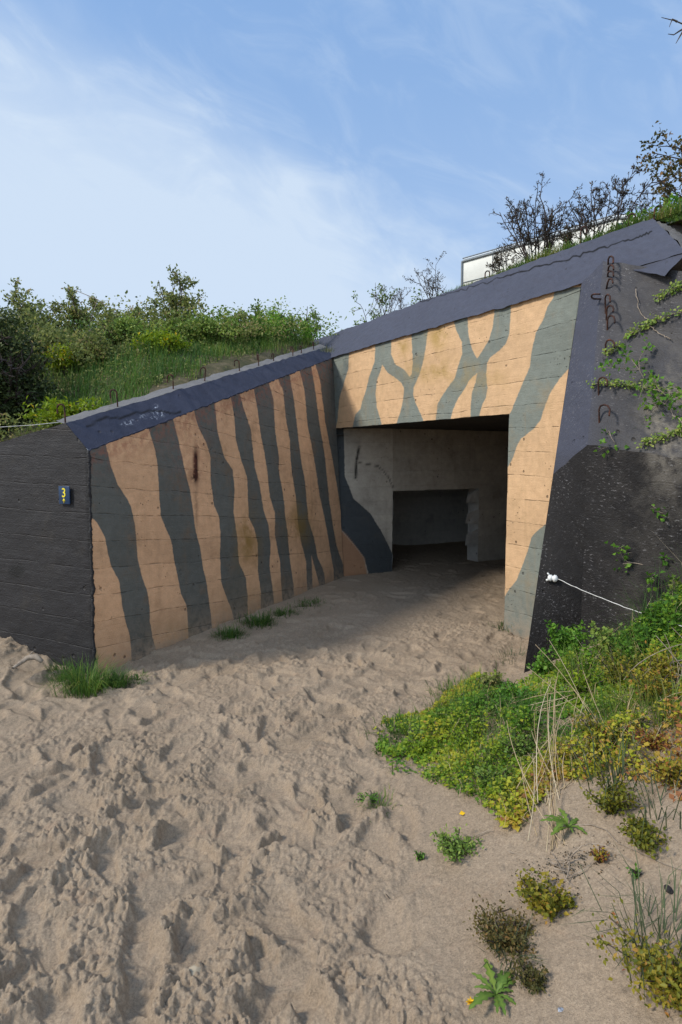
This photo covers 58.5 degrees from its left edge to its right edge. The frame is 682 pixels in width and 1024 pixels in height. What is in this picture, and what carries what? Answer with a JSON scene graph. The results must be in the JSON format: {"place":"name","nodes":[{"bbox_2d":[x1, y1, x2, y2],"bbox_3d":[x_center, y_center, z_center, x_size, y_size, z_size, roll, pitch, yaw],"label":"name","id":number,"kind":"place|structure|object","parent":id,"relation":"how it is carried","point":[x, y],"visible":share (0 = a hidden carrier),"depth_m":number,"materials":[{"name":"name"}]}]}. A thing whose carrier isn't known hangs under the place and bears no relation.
{"place":"outdoors","nodes":[
{"label":"outdoors","id":0,"kind":"place"},
{"bbox_2d":[0,323,321,441],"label":"dune","id":1,"kind":"structure","parent":0,"point":[223,364],"depth_m":6.89,"materials":[{"name":"plant"}]},
{"bbox_2d":[0,300,59,434],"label":"evergreen bush","id":2,"kind":"object","parent":1,"relation":"on","point":[15,391],"visible":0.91,"depth_m":6.00,"materials":[{"name":"green plant"}]},
{"bbox_2d":[31,401,58,428],"bbox_3d":[-2.609,-0.871,5.592,0.395,0.290,0.524,-4,6,-35],"label":"spurge","id":3,"kind":"object","parent":1,"relation":"on","point":[41,411],"visible":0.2,"depth_m":5.45,"materials":[{"name":"green plant"}]},
{"bbox_2d":[3,325,98,364],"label":"slope bush","id":4,"kind":"object","parent":1,"relation":"on","point":[47,344],"visible":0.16,"depth_m":7.25,"materials":[{"name":"green plant"}]},
{"bbox_2d":[37,342,80,376],"bbox_3d":[-3.250,-1.772,7.058,0.537,0.410,0.617,0,5,0],"label":"spurge","id":5,"kind":"object","parent":1,"relation":"on","point":[62,354],"visible":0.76,"depth_m":6.97,"materials":[{"name":"green plant"}]},
{"bbox_2d":[18,396,107,424],"bbox_3d":[-2.399,-0.885,5.326,0.684,0.261,0.526,0,5,0],"label":"spurge","id":6,"kind":"object","parent":1,"relation":"on","point":[52,414],"visible":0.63,"depth_m":5.20,"materials":[{"name":"green plant"}]},
{"bbox_2d":[1,276,127,338],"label":"leafy shrub","id":7,"kind":"object","parent":1,"relation":"on","point":[14,298],"visible":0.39,"depth_m":8.18,"materials":[{"name":"green plant"}]},
{"bbox_2d":[18,305,141,347],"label":"leafy shrub","id":8,"kind":"object","parent":1,"relation":"on","point":[104,327],"visible":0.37,"depth_m":7.16,"materials":[{"name":"green plant"}]},
{"bbox_2d":[18,311,147,369],"bbox_3d":[-3.097,-1.907,7.191,1.617,0.529,1.518,3,6,31],"label":"slope bush","id":9,"kind":"object","parent":1,"relation":"on","point":[95,346],"visible":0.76,"depth_m":6.99,"materials":[{"name":"green plant"}]},
{"bbox_2d":[8,282,161,334],"bbox_3d":[-3.408,-2.796,8.876,2.794,0.773,2.448,0,5,0],"label":"leafy shrub","id":10,"kind":"object","parent":1,"relation":"on","point":[72,296],"visible":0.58,"depth_m":8.41,"materials":[{"name":"green plant"}]},
{"bbox_2d":[43,295,179,332],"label":"leafy shrub","id":11,"kind":"object","parent":1,"relation":"on","point":[133,310],"visible":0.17,"depth_m":8.59,"materials":[{"name":"green plant"}]},
{"bbox_2d":[65,311,188,346],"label":"slope bush","id":12,"kind":"object","parent":1,"relation":"on","point":[122,326],"visible":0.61,"depth_m":7.71,"materials":[{"name":"green plant"}]},
{"bbox_2d":[132,327,175,349],"bbox_3d":[-2.285,-2.046,7.333,0.535,0.333,0.374,2,6,23],"label":"spurge","id":13,"kind":"object","parent":1,"relation":"on","point":[146,335],"visible":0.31,"depth_m":7.24,"materials":[{"name":"green plant"}]},
{"bbox_2d":[125,327,192,355],"bbox_3d":[-2.105,-1.979,7.142,0.717,0.352,0.504,3,6,32],"label":"spurge","id":14,"kind":"object","parent":1,"relation":"on","point":[169,338],"visible":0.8,"depth_m":7.08,"materials":[{"name":"green plant"}]},
{"bbox_2d":[0,314,319,440],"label":"undergrowth","id":15,"kind":"object","parent":1,"relation":"on","point":[29,427],"visible":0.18,"depth_m":6.46,"materials":[{"name":"green plant"}]},
{"bbox_2d":[81,263,288,336],"bbox_3d":[-2.074,-2.921,8.868,2.749,0.993,2.470,0,5,0],"label":"leafy shrub","id":16,"kind":"object","parent":1,"relation":"on","point":[184,305],"visible":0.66,"depth_m":8.32,"materials":[{"name":"green plant"}]},
{"bbox_2d":[134,301,256,345],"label":"slope bush","id":17,"kind":"object","parent":1,"relation":"on","point":[202,331],"visible":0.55,"depth_m":7.86,"materials":[{"name":"green plant"}]},
{"bbox_2d":[109,304,287,339],"bbox_3d":[-1.576,-2.542,8.553,2.180,0.423,2.788,4,7,39],"label":"leafy shrub","id":18,"kind":"object","parent":1,"relation":"on","point":[224,325],"visible":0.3,"depth_m":7.82,"materials":[{"name":"green plant"}]},
{"bbox_2d":[170,307,308,343],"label":"slope bush","id":19,"kind":"object","parent":1,"relation":"on","point":[243,315],"visible":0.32,"depth_m":8.04,"materials":[{"name":"green plant"}]},
{"bbox_2d":[192,299,320,333],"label":"leafy shrub","id":20,"kind":"object","parent":1,"relation":"on","point":[258,309],"visible":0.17,"depth_m":8.96,"materials":[{"name":"green plant"}]},
{"bbox_2d":[220,307,325,343],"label":"leafy shrub","id":21,"kind":"object","parent":1,"relation":"on","point":[278,324],"visible":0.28,"depth_m":8.46,"materials":[{"name":"green plant"}]},
{"bbox_2d":[252,295,346,338],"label":"slope bush","id":22,"kind":"object","parent":1,"relation":"on","point":[291,318],"visible":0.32,"depth_m":8.75,"materials":[{"name":"green plant"}]},
{"bbox_2d":[281,304,341,339],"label":"leafy shrub","id":23,"kind":"object","parent":1,"relation":"on","point":[312,315],"visible":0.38,"depth_m":9.97,"materials":[{"name":"green plant"}]},
{"bbox_2d":[0,541,681,1023],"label":"sand","id":24,"kind":"structure","parent":0,"point":[192,803],"depth_m":2.42,"materials":[{"name":"sand"}]},
{"bbox_2d":[12,651,43,668],"bbox_3d":[-2.256,1.055,4.379,0.206,0.092,0.111,-3,6,-33],"label":"driftwood","id":25,"kind":"object","parent":24,"relation":"on","point":[36,657],"visible":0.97,"depth_m":4.38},
{"bbox_2d":[38,657,86,684],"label":"grass tuft","id":26,"kind":"object","parent":24,"relation":"on","point":[56,667],"visible":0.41,"depth_m":4.43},
{"bbox_2d":[32,651,126,698],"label":"grass tuft","id":27,"kind":"object","parent":24,"relation":"on","point":[79,683],"visible":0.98,"depth_m":4.17,"materials":[{"name":"plant"}]},
{"bbox_2d":[89,666,145,688],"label":"grass tuft","id":28,"kind":"object","parent":24,"relation":"on","point":[120,683],"visible":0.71,"depth_m":4.28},
{"bbox_2d":[208,621,249,640],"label":"grass tuft","id":29,"kind":"object","parent":24,"relation":"on","point":[233,633],"visible":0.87,"depth_m":5.42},
{"bbox_2d":[237,610,293,629],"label":"grass tuft","id":30,"kind":"object","parent":24,"relation":"on","point":[262,621],"visible":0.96,"depth_m":5.82,"materials":[{"name":"plant"}]},
{"bbox_2d":[267,604,305,618],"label":"grass tuft","id":31,"kind":"object","parent":24,"relation":"on","point":[281,613],"visible":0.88,"depth_m":6.24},
{"bbox_2d":[287,595,330,610],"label":"grass tuft","id":32,"kind":"object","parent":24,"relation":"on","point":[307,600],"visible":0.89,"depth_m":6.64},
{"bbox_2d":[354,791,377,803],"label":"weed","id":33,"kind":"object","parent":24,"relation":"on","point":[374,794],"visible":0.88,"depth_m":2.81,"materials":[{"name":"green plant"}]},
{"bbox_2d":[358,782,401,822],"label":"grass tuft","id":34,"kind":"object","parent":24,"relation":"on","point":[379,795],"visible":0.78,"depth_m":2.80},
{"bbox_2d":[358,706,432,754],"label":"grass tuft","id":35,"kind":"object","parent":24,"relation":"on","point":[395,719],"visible":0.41,"depth_m":3.52,"materials":[{"name":"plant"}]},
{"bbox_2d":[405,735,442,755],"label":"cover plant","id":36,"kind":"object","parent":24,"relation":"on","point":[420,745],"visible":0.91,"depth_m":3.16,"materials":[{"name":"green plant"}]},
{"bbox_2d":[424,673,479,705],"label":"grass tuft","id":37,"kind":"object","parent":24,"relation":"on","point":[428,690],"visible":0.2,"depth_m":4.16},
{"bbox_2d":[429,823,483,862],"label":"weed","id":38,"kind":"object","parent":24,"relation":"on","point":[449,847],"visible":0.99,"depth_m":2.30,"materials":[{"name":"green plant"}]},
{"bbox_2d":[466,959,515,1015],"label":"dandelion","id":39,"kind":"object","parent":24,"relation":"on","point":[502,981],"visible":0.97,"depth_m":1.69,"materials":[{"name":"green plant"}]},
{"bbox_2d":[476,671,505,689],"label":"leafy weed","id":40,"kind":"object","parent":24,"relation":"on","point":[494,682],"visible":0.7,"depth_m":4.00,"materials":[{"name":"green plant"}]},
{"bbox_2d":[462,894,536,965],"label":"mossy weed","id":41,"kind":"object","parent":24,"relation":"on","point":[506,938],"visible":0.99,"depth_m":1.83,"materials":[{"name":"green plant"}]},
{"bbox_2d":[491,643,525,665],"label":"grass tuft","id":42,"kind":"object","parent":24,"relation":"on","point":[510,655],"visible":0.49,"depth_m":4.83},
{"bbox_2d":[475,909,549,975],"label":"grass tuft","id":43,"kind":"object","parent":24,"relation":"on","point":[498,953],"visible":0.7,"depth_m":1.77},
{"bbox_2d":[370,550,681,831],"bbox_3d":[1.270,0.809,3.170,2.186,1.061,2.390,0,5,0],"label":"ground cover","id":44,"kind":"object","parent":24,"relation":"on","point":[521,716],"visible":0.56,"depth_m":2.90,"materials":[{"name":"green plant"}]},
{"bbox_2d":[445,719,490,753],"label":"cover plant","id":45,"kind":"object","parent":44,"relation":"on","point":[463,737],"visible":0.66,"depth_m":3.05,"materials":[{"name":"green plant"}]},
{"bbox_2d":[469,763,514,794],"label":"cover plant","id":46,"kind":"object","parent":44,"relation":"on","point":[482,774],"visible":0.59,"depth_m":2.58,"materials":[{"name":"green plant"}]},
{"bbox_2d":[494,678,537,701],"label":"cover plant","id":47,"kind":"object","parent":44,"relation":"on","point":[515,688],"visible":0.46,"depth_m":3.35,"materials":[{"name":"green plant"}]},
{"bbox_2d":[458,685,576,727],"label":"dry grass","id":48,"kind":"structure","parent":44,"relation":"on","point":[535,703],"depth_m":3.06,"materials":[{"name":"plant"}]},
{"bbox_2d":[496,723,550,761],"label":"cover plant","id":49,"kind":"object","parent":44,"relation":"on","point":[529,745],"visible":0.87,"depth_m":2.73,"materials":[{"name":"green plant"}]},
{"bbox_2d":[506,670,595,807],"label":"dry grass","id":50,"kind":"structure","parent":44,"relation":"on","point":[554,734],"depth_m":2.51,"materials":[{"name":"plant"}]},
{"bbox_2d":[529,640,601,721],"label":"dry grass","id":51,"kind":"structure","parent":44,"relation":"on","point":[583,702],"depth_m":2.69,"materials":[{"name":"plant"}]},
{"bbox_2d":[544,619,590,662],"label":"leafy weed","id":52,"kind":"object","parent":44,"relation":"on","point":[561,635],"visible":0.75,"depth_m":3.88,"materials":[{"name":"green plant"}]},
{"bbox_2d":[538,639,608,682],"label":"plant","id":53,"kind":"object","parent":44,"relation":"on","point":[573,663],"visible":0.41,"depth_m":3.34,"materials":[{"name":"plant"}]},
{"bbox_2d":[564,659,606,695],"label":"cover plant","id":54,"kind":"object","parent":44,"relation":"on","point":[580,680],"visible":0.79,"depth_m":3.06,"materials":[{"name":"green plant"}]},
{"bbox_2d":[590,643,643,687],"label":"cover plant","id":55,"kind":"object","parent":44,"relation":"on","point":[612,662],"visible":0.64,"depth_m":2.98,"materials":[{"name":"green plant"}]},
{"bbox_2d":[565,663,677,731],"bbox_3d":[1.237,0.800,2.671,0.539,0.221,0.554,-2,5,-20],"label":"grass tuft","id":56,"kind":"object","parent":44,"relation":"on","point":[628,707],"visible":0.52,"depth_m":2.70,"materials":[{"name":"plant"}]},
{"bbox_2d":[580,622,681,679],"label":"grass tuft","id":57,"kind":"object","parent":44,"relation":"on","point":[637,656],"visible":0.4,"depth_m":3.03,"materials":[{"name":"plant"}]},
{"bbox_2d":[623,634,681,685],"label":"dry brush","id":58,"kind":"object","parent":44,"relation":"on","point":[668,658],"visible":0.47,"depth_m":2.78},
{"bbox_2d":[634,746,681,788],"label":"yellow weed","id":59,"kind":"object","parent":44,"relation":"on","point":[665,768],"visible":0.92,"depth_m":2.13,"materials":[{"name":"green plant"}]},
{"bbox_2d":[637,640,681,683],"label":"yellow weed","id":60,"kind":"object","parent":44,"relation":"on","point":[664,663],"visible":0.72,"depth_m":2.78,"materials":[{"name":"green plant"}]},
{"bbox_2d":[507,954,548,994],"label":"mossy weed","id":61,"kind":"object","parent":24,"relation":"on","point":[531,979],"visible":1,"depth_m":1.67,"materials":[{"name":"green plant"}]},
{"bbox_2d":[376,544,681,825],"bbox_3d":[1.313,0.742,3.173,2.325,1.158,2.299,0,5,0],"label":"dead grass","id":62,"kind":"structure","parent":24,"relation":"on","point":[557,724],"depth_m":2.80,"materials":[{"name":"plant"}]},
{"bbox_2d":[525,647,553,676],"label":"leafy weed","id":63,"kind":"object","parent":24,"relation":"on","point":[538,667],"visible":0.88,"depth_m":3.83,"materials":[{"name":"green plant"}]},
{"bbox_2d":[520,755,564,851],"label":"dry grass","id":64,"kind":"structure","parent":24,"relation":"on","point":[553,824],"depth_m":2.27,"materials":[{"name":"plant"}]},
{"bbox_2d":[511,867,577,924],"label":"yellow weed","id":65,"kind":"object","parent":24,"relation":"on","point":[546,903],"visible":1,"depth_m":1.88,"materials":[{"name":"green plant"}]},
{"bbox_2d":[540,808,587,834],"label":"dandelion","id":66,"kind":"object","parent":24,"relation":"on","point":[558,827],"visible":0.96,"depth_m":2.18,"materials":[{"name":"green plant"}]},
{"bbox_2d":[507,832,630,911],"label":"dead roots","id":67,"kind":"object","parent":24,"relation":"on","point":[566,861],"visible":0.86,"depth_m":2.01,"materials":[{"name":"plant"}]},
{"bbox_2d":[589,845,610,863],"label":"red weed","id":68,"kind":"object","parent":24,"relation":"on","point":[600,856],"visible":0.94,"depth_m":1.97,"materials":[{"name":"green plant"}]},
{"bbox_2d":[585,620,622,658],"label":"leafy weed","id":69,"kind":"object","parent":24,"relation":"on","point":[602,633],"visible":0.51,"depth_m":3.46,"materials":[{"name":"green plant"}]},
{"bbox_2d":[570,707,641,751],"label":"cover plant","id":70,"kind":"object","parent":24,"relation":"on","point":[590,723],"visible":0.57,"depth_m":2.52,"materials":[{"name":"green plant"}]},
{"bbox_2d":[537,712,678,806],"bbox_3d":[1.003,0.914,2.278,0.532,0.230,0.542,-2,6,-25],"label":"grass tuft","id":71,"kind":"object","parent":24,"relation":"on","point":[617,768],"visible":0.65,"depth_m":2.31,"materials":[{"name":"plant"}]},
{"bbox_2d":[580,759,648,816],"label":"yellow weed","id":72,"kind":"object","parent":24,"relation":"on","point":[612,807],"visible":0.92,"depth_m":2.13,"materials":[{"name":"green plant"}]},
{"bbox_2d":[551,831,681,1014],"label":"grass tuft","id":73,"kind":"object","parent":24,"relation":"on","point":[642,921],"visible":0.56,"depth_m":1.65,"materials":[{"name":"plant"}]},
{"bbox_2d":[605,626,646,660],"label":"cover plant","id":74,"kind":"object","parent":24,"relation":"on","point":[622,644],"visible":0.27,"depth_m":3.22,"materials":[{"name":"green plant"}]},
{"bbox_2d":[570,824,681,869],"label":"twig","id":75,"kind":"object","parent":24,"relation":"on","point":[622,844],"visible":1,"depth_m":2.00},
{"bbox_2d":[582,746,681,841],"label":"grass tuft","id":76,"kind":"object","parent":24,"relation":"on","point":[645,810],"visible":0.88,"depth_m":2.06,"materials":[{"name":"plant"}]},
{"bbox_2d":[586,832,681,958],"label":"grass tuft","id":77,"kind":"object","parent":24,"relation":"on","point":[658,924],"visible":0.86,"depth_m":1.65,"materials":[{"name":"plant"}]},
{"bbox_2d":[586,894,681,1017],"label":"yellow weed","id":78,"kind":"object","parent":24,"relation":"on","point":[670,983],"visible":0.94,"depth_m":1.48,"materials":[{"name":"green plant"}]},
{"bbox_2d":[600,655,681,736],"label":"grass tuft","id":79,"kind":"object","parent":24,"relation":"on","point":[666,707],"visible":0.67,"depth_m":2.52,"materials":[{"name":"plant"}]},
{"bbox_2d":[617,805,670,859],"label":"yellow weed","id":80,"kind":"object","parent":24,"relation":"on","point":[646,842],"visible":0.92,"depth_m":1.93,"materials":[{"name":"green plant"}]},
{"bbox_2d":[618,659,681,705],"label":"cover plant","id":81,"kind":"object","parent":24,"relation":"on","point":[652,684],"visible":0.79,"depth_m":2.66,"materials":[{"name":"green plant"}]},
{"bbox_2d":[622,715,678,752],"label":"red weed","id":82,"kind":"object","parent":24,"relation":"on","point":[658,744],"visible":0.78,"depth_m":2.38,"materials":[{"name":"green plant"}]},
{"bbox_2d":[641,616,681,642],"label":"cover plant","id":83,"kind":"object","parent":24,"relation":"on","point":[664,632],"visible":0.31,"depth_m":3.14,"materials":[{"name":"green plant"}]},
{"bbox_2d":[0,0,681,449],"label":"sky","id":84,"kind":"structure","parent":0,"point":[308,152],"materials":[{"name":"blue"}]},
{"bbox_2d":[461,214,633,285],"bbox_3d":[5.484,-5.220,14.377,2.051,2.220,5.214,-5,7,-43],"label":"camper van","id":85,"kind":"object","parent":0,"point":[473,268],"visible":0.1,"depth_m":14.82,"materials":[{"name":"white metal"}]},
{"label":"ground","id":86,"kind":"structure","parent":0,"visible":0},
{"bbox_2d":[0,205,681,674],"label":"bunker","id":87,"kind":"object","parent":86,"relation":"on","point":[478,415],"visible":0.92,"depth_m":5.21,"materials":[{"name":"paint"}]},
{"bbox_2d":[58,486,69,503],"bbox_3d":[-2.008,-0.122,4.421,0.113,0.130,0.013,3,6,26],"label":"sign","id":88,"kind":"object","parent":87,"relation":"attached to","point":[64,494],"visible":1,"depth_m":4.42,"materials":[{"name":"metal"}]},
{"bbox_2d":[436,195,681,294],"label":"roof grass","id":89,"kind":"structure","parent":87,"relation":"on","point":[671,214],"depth_m":5.00,"materials":[{"name":"plant"}]},
{"bbox_2d":[593,428,628,457],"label":"bramble","id":90,"kind":"object","parent":87,"relation":"attached to","point":[615,447],"visible":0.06,"depth_m":4.03,"materials":[{"name":"green plant"}]},
{"bbox_2d":[601,341,625,355],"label":"vine","id":91,"kind":"object","parent":87,"relation":"attached to","point":[609,350],"visible":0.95,"depth_m":4.22,"materials":[{"name":"green plant"}]},
{"bbox_2d":[586,374,680,398],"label":"vine","id":92,"kind":"object","parent":87,"relation":"attached to","point":[628,383],"visible":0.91,"depth_m":4.05,"materials":[{"name":"green plant"}]},
{"bbox_2d":[604,504,669,591],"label":"bramble","id":93,"kind":"object","parent":87,"relation":"attached to","point":[649,581],"visible":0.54,"depth_m":3.83,"materials":[{"name":"green plant"}]},
{"bbox_2d":[595,333,681,435],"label":"bramble","id":94,"kind":"object","parent":87,"relation":"attached to","point":[651,377],"visible":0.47,"depth_m":3.87,"materials":[{"name":"green plant"}]},
{"bbox_2d":[623,306,681,339],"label":"vine","id":95,"kind":"object","parent":87,"relation":"attached to","point":[648,322],"visible":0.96,"depth_m":4.05,"materials":[{"name":"green plant"}]},
{"bbox_2d":[634,424,681,448],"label":"vine","id":96,"kind":"object","parent":87,"relation":"attached to","point":[646,441],"visible":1,"depth_m":3.81,"materials":[{"name":"green plant"}]},
{"bbox_2d":[641,220,681,265],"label":"roof turf","id":97,"kind":"structure","parent":87,"relation":"on","point":[678,222],"depth_m":5.17,"materials":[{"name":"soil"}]},
{"bbox_2d":[349,283,424,324],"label":"leafy shrub","id":98,"kind":"object","parent":97,"relation":"on","point":[374,315],"visible":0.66,"depth_m":10.23,"materials":[{"name":"green plant"}]},
{"bbox_2d":[369,284,411,316],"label":"bare shrub","id":99,"kind":"object","parent":97,"relation":"on","point":[400,298],"visible":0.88,"depth_m":9.46,"materials":[{"name":"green plant"}]},
{"bbox_2d":[404,251,446,300],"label":"bare shrub","id":100,"kind":"object","parent":97,"relation":"on","point":[432,286],"visible":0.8,"depth_m":8.01,"materials":[{"name":"brown plant"}]},
{"bbox_2d":[486,243,533,274],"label":"bare shrub","id":101,"kind":"object","parent":97,"relation":"on","point":[495,263],"visible":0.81,"depth_m":6.49,"materials":[{"name":"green plant"}]},
{"bbox_2d":[488,172,582,259],"bbox_3d":[2.038,-2.864,6.314,0.838,0.900,0.928,0,5,0],"label":"bare shrub","id":102,"kind":"object","parent":97,"relation":"on","point":[546,233],"visible":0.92,"depth_m":6.14,"materials":[{"name":"brown plant"}]},
{"bbox_2d":[558,224,577,246],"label":"bare shrub","id":103,"kind":"object","parent":97,"relation":"on","point":[569,236],"visible":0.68,"depth_m":5.63,"materials":[{"name":"green plant"}]},
{"bbox_2d":[531,163,679,243],"bbox_3d":[2.533,-2.849,5.959,1.340,0.929,0.686,2,5,18],"label":"bare shrub","id":104,"kind":"object","parent":97,"relation":"on","point":[602,201],"visible":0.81,"depth_m":5.86,"materials":[{"name":"brown plant"}]},
{"bbox_2d":[621,188,653,224],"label":"bare shrub","id":105,"kind":"object","parent":97,"relation":"on","point":[644,198],"visible":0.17,"depth_m":5.73,"materials":[{"name":"brown plant"}]},
{"bbox_2d":[625,193,681,234],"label":"roof bush","id":106,"kind":"object","parent":97,"relation":"on","point":[676,198],"visible":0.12,"depth_m":5.07,"materials":[{"name":"green plant"}]},
{"bbox_2d":[631,17,681,210],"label":"tree","id":107,"kind":"object","parent":97,"relation":"on","point":[674,147],"visible":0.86,"depth_m":6.82,"materials":[{"name":"green plant"}]},
{"bbox_2d":[651,279,681,301],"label":"vine","id":108,"kind":"object","parent":87,"relation":"attached to","point":[663,294],"visible":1,"depth_m":3.98,"materials":[{"name":"green plant"}]},
{"bbox_2d":[651,574,681,611],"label":"bramble","id":109,"kind":"object","parent":87,"relation":"attached to","point":[671,584],"visible":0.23,"depth_m":3.63,"materials":[{"name":"green plant"}]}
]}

